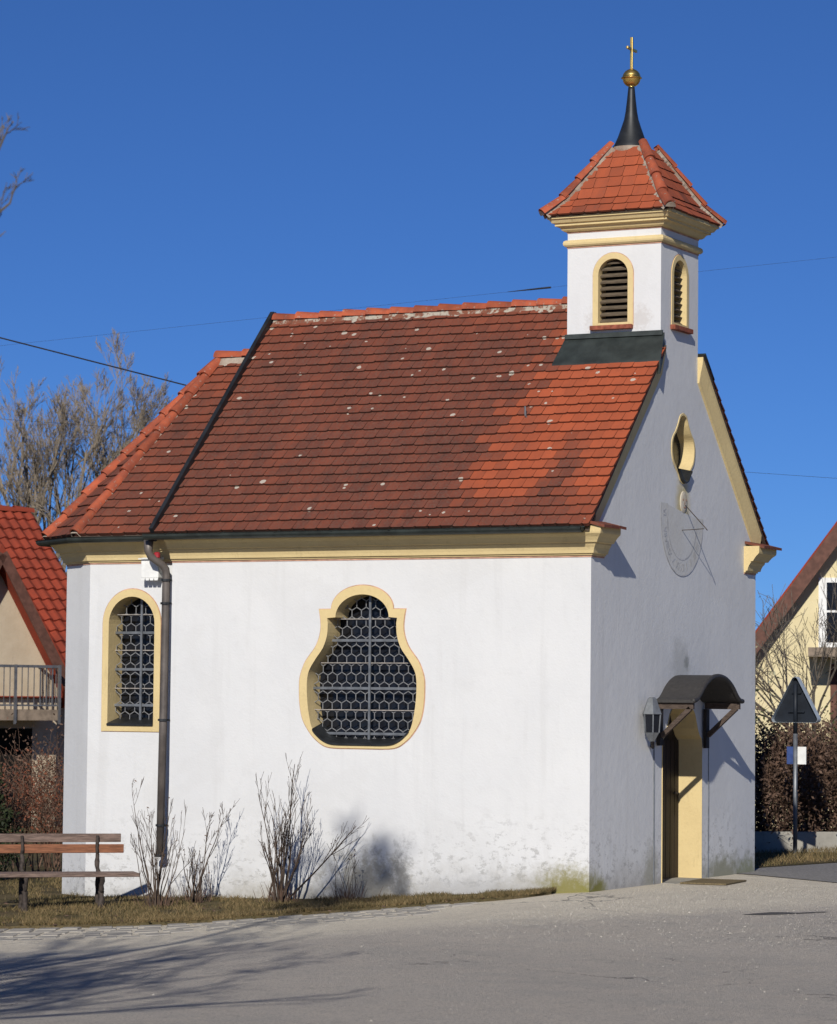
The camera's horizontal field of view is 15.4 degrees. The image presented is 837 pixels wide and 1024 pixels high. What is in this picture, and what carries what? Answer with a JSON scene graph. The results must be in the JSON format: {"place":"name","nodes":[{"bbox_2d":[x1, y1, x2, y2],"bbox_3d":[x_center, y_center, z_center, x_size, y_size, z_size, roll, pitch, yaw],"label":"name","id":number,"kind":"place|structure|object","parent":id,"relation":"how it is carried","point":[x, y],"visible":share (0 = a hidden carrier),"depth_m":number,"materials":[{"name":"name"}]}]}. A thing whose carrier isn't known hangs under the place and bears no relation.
{"place":"outdoors","nodes":[
{"label":"outdoors","id":0,"kind":"place"},
{"bbox_2d":[0,337,185,385],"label":"overhead cable","id":1,"kind":"object","parent":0,"point":[93,361],"visible":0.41,"depth_m":44.99,"materials":[{"name":"black metal"}]},
{"bbox_2d":[0,826,556,928],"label":"lawn","id":2,"kind":"structure","parent":0,"point":[7,897],"depth_m":32.62,"materials":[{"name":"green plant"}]},
{"bbox_2d":[0,766,26,880],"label":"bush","id":3,"kind":"object","parent":2,"relation":"on","point":[5,813],"visible":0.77,"depth_m":39.11,"materials":[{"name":"brown plant"}]},
{"bbox_2d":[0,728,63,877],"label":"bare bush","id":4,"kind":"object","parent":2,"relation":"on","point":[38,819],"visible":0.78,"depth_m":40.42,"materials":[{"name":"brown plant"}]},
{"bbox_2d":[0,713,64,867],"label":"bare bush","id":5,"kind":"object","parent":2,"relation":"on","point":[43,768],"visible":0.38,"depth_m":43.70,"materials":[{"name":"brown plant"}]},
{"bbox_2d":[0,505,66,827],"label":"red roofed house","id":6,"kind":"structure","parent":2,"relation":"on","point":[33,592],"depth_m":58.80,"materials":[{"name":"brown tile"}]},
{"bbox_2d":[0,728,31,827],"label":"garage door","id":7,"kind":"structure","parent":6,"relation":"in","point":[25,732],"depth_m":58.56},
{"bbox_2d":[0,833,138,911],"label":"park bench","id":8,"kind":"object","parent":2,"relation":"on","point":[22,848],"visible":0.9,"depth_m":33.37,"materials":[{"name":"wood"}]},
{"bbox_2d":[130,778,195,907],"bbox_3d":[-2.728,3.525,32.972,0.710,1.399,0.563,1,-4,-9],"label":"bare shrub","id":9,"kind":"object","parent":2,"relation":"on","point":[157,898],"visible":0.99,"depth_m":32.95,"materials":[{"name":"brown plant"}]},
{"bbox_2d":[178,800,238,902],"bbox_3d":[-2.289,3.676,33.576,0.652,1.132,0.484,0,-3,3],"label":"bare shrub","id":10,"kind":"object","parent":2,"relation":"on","point":[198,896],"visible":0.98,"depth_m":33.56,"materials":[{"name":"brown plant"}]},
{"bbox_2d":[2,894,484,926],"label":"dead leaves","id":11,"kind":"object","parent":2,"relation":"on","point":[190,907],"visible":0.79,"depth_m":32.03,"materials":[{"name":"brown plant"}]},
{"bbox_2d":[253,752,368,903],"bbox_3d":[-1.170,3.390,33.265,1.248,1.634,0.581,1,-4,-7],"label":"bare shrub","id":12,"kind":"object","parent":2,"relation":"on","point":[282,893],"visible":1,"depth_m":33.13,"materials":[{"name":"brown plant"}]},
{"bbox_2d":[323,834,383,900],"bbox_3d":[-0.721,3.776,32.831,0.499,0.723,0.701,3,-4,-32],"label":"bare shrub","id":13,"kind":"object","parent":2,"relation":"on","point":[349,895],"visible":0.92,"depth_m":32.82,"materials":[{"name":"brown plant"}]},
{"bbox_2d":[6,419,826,477],"bbox_3d":[1.014,-0.962,44.992,50.741,3.080,0.004,1,-3,0],"label":"overhead cable","id":14,"kind":"object","parent":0,"point":[133,428],"visible":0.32,"depth_m":44.98,"materials":[{"name":"black metal"}]},
{"bbox_2d":[1,257,832,345],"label":"overhead cable","id":15,"kind":"object","parent":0,"point":[380,305],"visible":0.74,"depth_m":45.00,"materials":[{"name":"black metal"}]},
{"bbox_2d":[509,286,550,291],"bbox_3d":[1.608,-3.237,45.000,0.636,0.091,0.032,1,-3,0],"label":"cable sleeve","id":16,"kind":"object","parent":15,"relation":"attached to","point":[533,289],"visible":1,"depth_m":44.99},
{"bbox_2d":[0,874,836,1023],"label":"road","id":17,"kind":"structure","parent":0,"point":[226,976],"depth_m":24.72,"materials":[{"name":"grey asphalt"}]},
{"bbox_2d":[0,902,479,940],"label":"cobbled gutter","id":18,"kind":"object","parent":17,"relation":"on","point":[27,934],"visible":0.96,"depth_m":30.56,"materials":[{"name":"grey stone"}]},
{"bbox_2d":[2,879,835,1023],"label":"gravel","id":19,"kind":"structure","parent":17,"relation":"on","point":[588,934],"depth_m":28.40,"materials":[{"name":"grey gravel"}]},
{"bbox_2d":[680,878,746,884],"bbox_3d":[3.233,4.053,33.928,0.520,0.018,0.840,-1,-4,21],"label":"doormat","id":20,"kind":"object","parent":17,"relation":"on","point":[701,881],"visible":1,"depth_m":33.81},
{"bbox_2d":[743,912,818,914],"bbox_3d":[3.505,3.846,29.698,0.892,0.019,0.235,1,-4,-15],"label":"asphalt patch","id":21,"kind":"object","parent":17,"relation":"on","point":[768,913],"visible":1,"depth_m":29.64,"materials":[{"name":"grey asphalt"}]},
{"bbox_2d":[0,0,836,629],"label":"sky","id":22,"kind":"structure","parent":0,"point":[194,163],"materials":[{"name":"blue"}]},
{"bbox_2d":[738,863,836,881],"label":"side lane","id":23,"kind":"structure","parent":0,"point":[826,872],"depth_m":36.10,"materials":[{"name":"grey asphalt"}]},
{"bbox_2d":[755,852,836,867],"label":"grass verge","id":24,"kind":"object","parent":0,"point":[811,862],"depth_m":40.67,"materials":[{"name":"plant"}]},
{"bbox_2d":[755,730,813,848],"bbox_3d":[4.256,4.124,45.161,3.438,2.790,3.656,-1,-4,27],"label":"hedge bush","id":25,"kind":"object","parent":24,"relation":"on","point":[761,810],"visible":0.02,"depth_m":44.29,"materials":[{"name":"brown plant"}]},
{"bbox_2d":[755,686,836,843],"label":"hedge bush","id":26,"kind":"object","parent":24,"relation":"on","point":[815,781],"visible":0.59,"depth_m":44.81,"materials":[{"name":"brown plant"}]},
{"bbox_2d":[755,831,836,852],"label":"wall","id":27,"kind":"structure","parent":24,"relation":"on","point":[805,839],"depth_m":44.54,"materials":[{"name":"concrete"}]},
{"bbox_2d":[772,677,820,855],"bbox_3d":[5.189,3.616,42.539,0.693,2.699,0.115,-2,-4,32],"label":"traffic sign","id":28,"kind":"object","parent":24,"relation":"on","point":[796,706],"visible":0.96,"depth_m":42.55,"materials":[{"name":"grey metal"}]},
{"bbox_2d":[770,693,836,831],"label":"hedge bush","id":29,"kind":"object","parent":24,"relation":"on","point":[834,815],"visible":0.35,"depth_m":45.25,"materials":[{"name":"brown plant"}]},
{"bbox_2d":[755,689,836,757],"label":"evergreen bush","id":30,"kind":"object","parent":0,"point":[777,723],"visible":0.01,"depth_m":46.27,"materials":[{"name":"brown plant"}]},
{"bbox_3d":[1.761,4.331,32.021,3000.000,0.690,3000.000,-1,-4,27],"label":"ground","id":31,"kind":"structure","parent":0,"visible":0},
{"bbox_2d":[0,413,19,486],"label":"bare tree","id":32,"kind":"object","parent":31,"relation":"on","point":[7,443],"visible":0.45,"depth_m":86.25,"materials":[{"name":"brown plant"}]},
{"bbox_2d":[0,113,33,236],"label":"roadside tree","id":33,"kind":"object","parent":31,"relation":"on","point":[13,184],"visible":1,"depth_m":14.50,"materials":[{"name":"brown plant"}]},
{"bbox_2d":[0,334,155,572],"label":"bare tree","id":34,"kind":"object","parent":31,"relation":"on","point":[33,476],"visible":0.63,"depth_m":84.44,"materials":[{"name":"brown plant"}]},
{"bbox_2d":[30,329,172,561],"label":"bare tree","id":35,"kind":"object","parent":31,"relation":"on","point":[142,423],"visible":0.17,"depth_m":85.25,"materials":[{"name":"brown plant"}]},
{"bbox_2d":[36,37,781,898],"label":"chapel","id":36,"kind":"structure","parent":31,"relation":"on","point":[446,597],"depth_m":34.06,"materials":[{"name":"white paint"}]},
{"bbox_2d":[101,588,160,731],"bbox_3d":[-3.180,1.678,35.064,0.790,1.622,0.320,-1,-4,27],"label":"window","id":37,"kind":"structure","parent":36,"relation":"in","point":[131,627],"depth_m":35.13,"materials":[{"name":"beige paint"}]},
{"bbox_2d":[138,557,163,580],"bbox_3d":[-2.996,0.635,34.799,0.270,0.272,0.155,-1,-4,27],"label":"bird box","id":38,"kind":"object","parent":36,"relation":"attached to","point":[150,570],"visible":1,"depth_m":34.76,"materials":[{"name":"white paint"}]},
{"bbox_2d":[299,584,424,749],"bbox_3d":[-0.552,1.679,33.537,1.552,1.779,0.320,-1,-4,27],"label":"window","id":39,"kind":"structure","parent":36,"relation":"in","point":[362,683],"depth_m":33.64,"materials":[{"name":"beige paint"}]},
{"bbox_2d":[642,697,660,748],"bbox_3d":[2.504,2.277,33.403,0.198,0.559,0.462,1,-3,-3],"label":"wall lantern","id":40,"kind":"object","parent":36,"relation":"attached to","point":[651,713],"depth_m":33.23,"materials":[{"name":"grey metal"}]},
{"bbox_2d":[662,715,678,878],"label":"door","id":41,"kind":"structure","parent":36,"relation":"in","point":[670,805],"depth_m":34.73,"materials":[{"name":"wood"}]},
{"bbox_2d":[755,596,797,759],"bbox_3d":[3.617,3.045,46.565,4.253,4.141,4.751,-1,-4,27],"label":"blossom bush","id":42,"kind":"object","parent":31,"relation":"on","point":[774,673],"visible":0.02,"depth_m":46.63,"materials":[{"name":"brown plant"}]},
{"bbox_2d":[755,521,836,829],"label":"yellow house","id":43,"kind":"structure","parent":31,"relation":"on","point":[805,586],"depth_m":57.89,"materials":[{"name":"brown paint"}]},
{"bbox_2d":[819,578,836,646],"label":"window","id":44,"kind":"structure","parent":43,"relation":"in","point":[828,590],"depth_m":57.88,"materials":[{"name":"white paint"}]},
{"bbox_2d":[830,664,836,787],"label":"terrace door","id":45,"kind":"structure","parent":43,"relation":"in","point":[833,684],"depth_m":57.78,"materials":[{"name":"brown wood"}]},
{"bbox_2d":[755,558,836,830],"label":"bare tree","id":46,"kind":"object","parent":31,"relation":"on","point":[785,655],"visible":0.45,"depth_m":49.95,"materials":[{"name":"brown plant"}]},
{"bbox_2d":[823,680,836,764],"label":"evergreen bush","id":47,"kind":"object","parent":31,"relation":"on","point":[833,721],"visible":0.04,"depth_m":46.31,"materials":[{"name":"brown plant"}]}
]}

